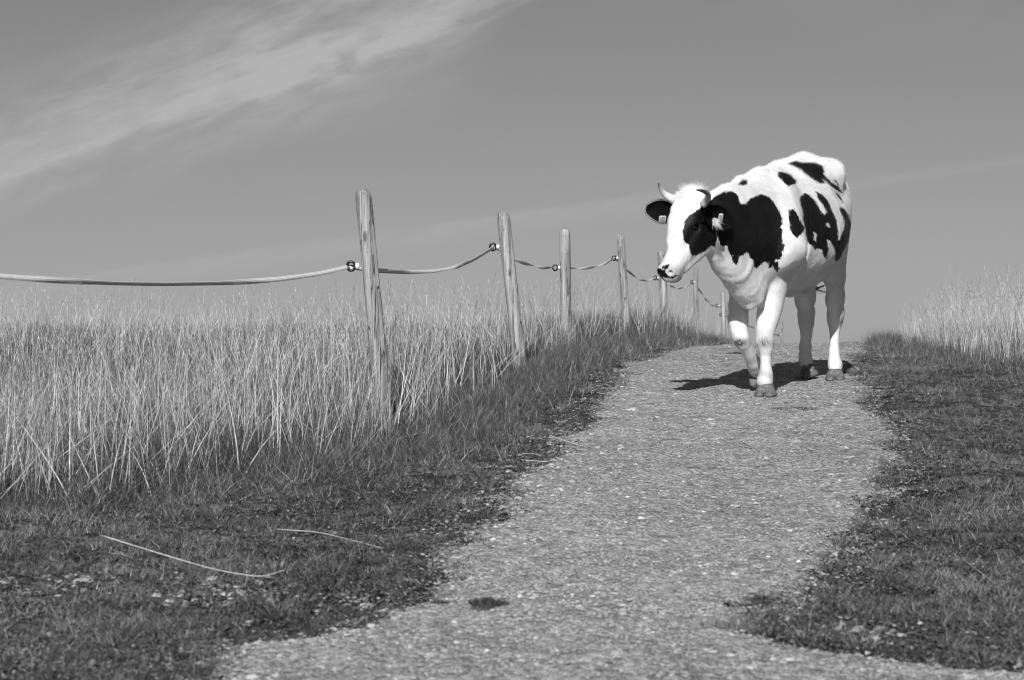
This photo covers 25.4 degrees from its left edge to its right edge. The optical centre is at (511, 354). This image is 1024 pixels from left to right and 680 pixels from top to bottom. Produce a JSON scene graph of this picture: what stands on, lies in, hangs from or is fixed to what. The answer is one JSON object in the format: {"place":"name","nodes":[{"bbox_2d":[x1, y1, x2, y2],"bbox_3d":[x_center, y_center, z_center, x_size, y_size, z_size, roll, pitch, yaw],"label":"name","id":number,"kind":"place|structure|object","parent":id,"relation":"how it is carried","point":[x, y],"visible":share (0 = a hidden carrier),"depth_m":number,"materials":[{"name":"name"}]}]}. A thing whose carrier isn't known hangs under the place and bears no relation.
{"place":"outdoors","nodes":[
{"label":"outdoors","id":0,"kind":"place"},
{"bbox_2d":[0,321,1023,679],"bbox_3d":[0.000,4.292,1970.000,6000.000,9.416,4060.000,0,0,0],"label":"ground","id":1,"kind":"structure","parent":0,"point":[254,541],"depth_m":8.40,"materials":[{"name":"grey plant"}]},
{"bbox_2d":[101,535,283,576],"bbox_3d":[-1.153,0.691,7.832,1.003,0.082,0.112,0,0,43],"label":"dry stem","id":2,"kind":"object","parent":1,"relation":"on","point":[179,559],"visible":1,"depth_m":7.78,"materials":[{"name":"grey plant"}]},
{"bbox_2d":[277,529,381,547],"bbox_3d":[-0.665,0.674,8.356,0.559,0.043,0.033,0,0,43],"label":"dry stem","id":3,"kind":"object","parent":1,"relation":"on","point":[322,533],"visible":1,"depth_m":8.42,"materials":[{"name":"grey plant"}]},
{"bbox_2d":[0,273,729,507],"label":"tall dry grass","id":4,"kind":"structure","parent":1,"relation":"on","point":[120,388],"depth_m":12.26,"materials":[{"name":"plant"}]},
{"bbox_2d":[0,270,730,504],"bbox_3d":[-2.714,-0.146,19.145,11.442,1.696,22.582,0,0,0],"label":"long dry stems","id":5,"kind":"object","parent":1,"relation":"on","point":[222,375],"visible":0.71,"depth_m":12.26,"materials":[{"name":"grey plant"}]},
{"bbox_2d":[346,189,392,422],"bbox_3d":[-0.738,-0.127,11.999,0.274,1.498,0.092,0,0,0],"label":"fence post","id":6,"kind":"object","parent":1,"relation":"on","point":[369,266],"visible":0.8,"depth_m":11.96,"materials":[{"name":"grey wood"}]},
{"bbox_2d":[0,245,778,334],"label":"fence tape","id":7,"kind":"object","parent":6,"relation":"attached to","point":[45,279],"visible":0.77,"depth_m":10.93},
{"bbox_2d":[489,212,526,366],"bbox_3d":[-0.013,-0.318,15.501,0.288,1.308,0.096,0,0,0],"label":"fence post","id":8,"kind":"object","parent":1,"relation":"on","point":[509,269],"visible":0.81,"depth_m":15.46,"materials":[{"name":"grey wood"}]},
{"bbox_2d":[6,336,1016,615],"bbox_3d":[1.580,0.278,14.289,4.707,1.031,16.113,0,0,8],"label":"fallen straw","id":9,"kind":"object","parent":1,"relation":"on","point":[462,514],"visible":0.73,"depth_m":9.28,"materials":[{"name":"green plant"}]},
{"bbox_2d":[0,370,1023,679],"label":"clover leaves","id":10,"kind":"object","parent":1,"relation":"on","point":[424,596],"visible":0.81,"depth_m":7.51,"materials":[{"name":"grey plant"}]},
{"bbox_2d":[0,343,1023,679],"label":"turf clumps","id":11,"kind":"object","parent":1,"relation":"on","point":[766,597],"visible":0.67,"depth_m":7.75,"materials":[{"name":"grey plant"}]},
{"bbox_2d":[552,229,571,338],"bbox_3d":[0.442,-0.489,20.000,0.180,1.235,0.101,0,0,0],"label":"fence post","id":12,"kind":"object","parent":1,"relation":"on","point":[564,267],"visible":0.69,"depth_m":19.96,"materials":[{"name":"grey wood"}]},
{"bbox_2d":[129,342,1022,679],"bbox_3d":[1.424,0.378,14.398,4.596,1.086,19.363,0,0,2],"label":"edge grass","id":13,"kind":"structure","parent":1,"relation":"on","point":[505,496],"depth_m":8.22,"materials":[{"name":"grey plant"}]},
{"bbox_2d":[612,234,629,325],"bbox_3d":[1.160,-0.658,24.000,0.221,1.235,0.088,0,0,0],"label":"fence post","id":14,"kind":"object","parent":1,"relation":"on","point":[621,258],"visible":0.73,"depth_m":23.96,"materials":[{"name":"grey wood"}]},
{"bbox_2d":[653,250,667,320],"bbox_3d":[1.838,-0.716,28.000,0.205,1.132,0.106,0,0,0],"label":"fence post","id":15,"kind":"object","parent":1,"relation":"on","point":[661,255],"visible":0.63,"depth_m":27.96,"materials":[{"name":"grey wood"}]},
{"bbox_2d":[690,266,698,332],"bbox_3d":[2.648,-0.646,32.998,0.137,1.280,0.072,0,0,0],"label":"fence post","id":16,"kind":"object","parent":1,"relation":"on","point":[695,278],"visible":0.73,"depth_m":32.97,"materials":[{"name":"grey wood"}]},
{"bbox_2d":[716,292,725,337],"bbox_3d":[3.493,-0.400,38.000,0.195,1.284,0.077,0,0,0],"label":"fence post","id":17,"kind":"object","parent":1,"relation":"on","point":[723,322],"visible":0.65,"depth_m":37.97,"materials":[{"name":"grey wood"}]},
{"bbox_2d":[719,301,727,335],"bbox_3d":[3.728,-0.297,39.997,0.174,1.281,0.071,0,0,0],"label":"fence post","id":18,"kind":"object","parent":1,"relation":"on","point":[726,311],"visible":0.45,"depth_m":39.97,"materials":[{"name":"grey wood"}]},
{"bbox_2d":[777,320,782,342],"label":"fence post","id":19,"kind":"object","parent":1,"relation":"on","point":[781,334],"visible":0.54,"depth_m":47.97,"materials":[{"name":"grey wood"}]},
{"bbox_2d":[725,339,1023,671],"bbox_3d":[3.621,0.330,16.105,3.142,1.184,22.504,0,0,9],"label":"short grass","id":20,"kind":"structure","parent":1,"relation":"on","point":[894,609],"depth_m":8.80,"materials":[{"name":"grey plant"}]},
{"bbox_2d":[891,265,1023,363],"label":"verge dry grass","id":21,"kind":"structure","parent":1,"relation":"on","point":[1004,312],"depth_m":18.70,"materials":[{"name":"plant"}]},
{"bbox_2d":[902,314,1023,363],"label":"verge thatch","id":22,"kind":"object","parent":1,"relation":"on","point":[993,347],"visible":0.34,"depth_m":17.55,"materials":[{"name":"grey plant"}]},
{"bbox_2d":[0,323,1023,533],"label":"scrub grass","id":23,"kind":"structure","parent":0,"point":[542,364],"depth_m":11.77,"materials":[{"name":"grey plant"}]},
{"bbox_2d":[0,0,1023,343],"label":"sky","id":24,"kind":"structure","parent":0,"point":[141,140],"materials":[{"name":"grey"}]},
{"bbox_2d":[0,341,1023,679],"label":"path","id":25,"kind":"structure","parent":0,"point":[781,507],"depth_m":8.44,"materials":[{"name":"grey gravel"}]},
{"bbox_2d":[367,624,375,627],"bbox_3d":[-0.415,0.799,6.709,0.026,0.011,0.018,0,0,0],"label":"stone","id":26,"kind":"object","parent":25,"relation":"on","point":[371,625],"visible":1,"depth_m":6.70,"materials":[{"name":"white stone"}]},
{"bbox_2d":[428,598,450,604],"bbox_3d":[-0.237,0.778,7.131,0.100,0.030,0.113,0,0,0],"label":"grass tuft","id":27,"kind":"object","parent":25,"relation":"on","point":[439,602],"visible":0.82,"depth_m":7.12,"materials":[{"name":"grey plant"}]},
{"bbox_2d":[467,594,509,610],"bbox_3d":[-0.071,0.761,7.053,0.152,0.042,0.236,0,0,0],"label":"grass tuft","id":28,"kind":"object","parent":25,"relation":"on","point":[490,602],"visible":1,"depth_m":7.03,"materials":[{"name":"grey plant"}]},
{"bbox_2d":[645,151,851,396],"bbox_3d":[1.549,-0.524,13.734,0.712,1.540,2.720,0,0,28],"label":"cow","id":29,"kind":"object","parent":25,"relation":"on","point":[767,239],"visible":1,"depth_m":13.33},
{"bbox_2d":[771,406,820,410],"bbox_3d":[1.595,0.300,12.695,0.348,0.032,0.224,0,0,0],"label":"grass tuft","id":30,"kind":"object","parent":25,"relation":"on","point":[810,407],"visible":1,"depth_m":12.69,"materials":[{"name":"grey plant"}]}
]}

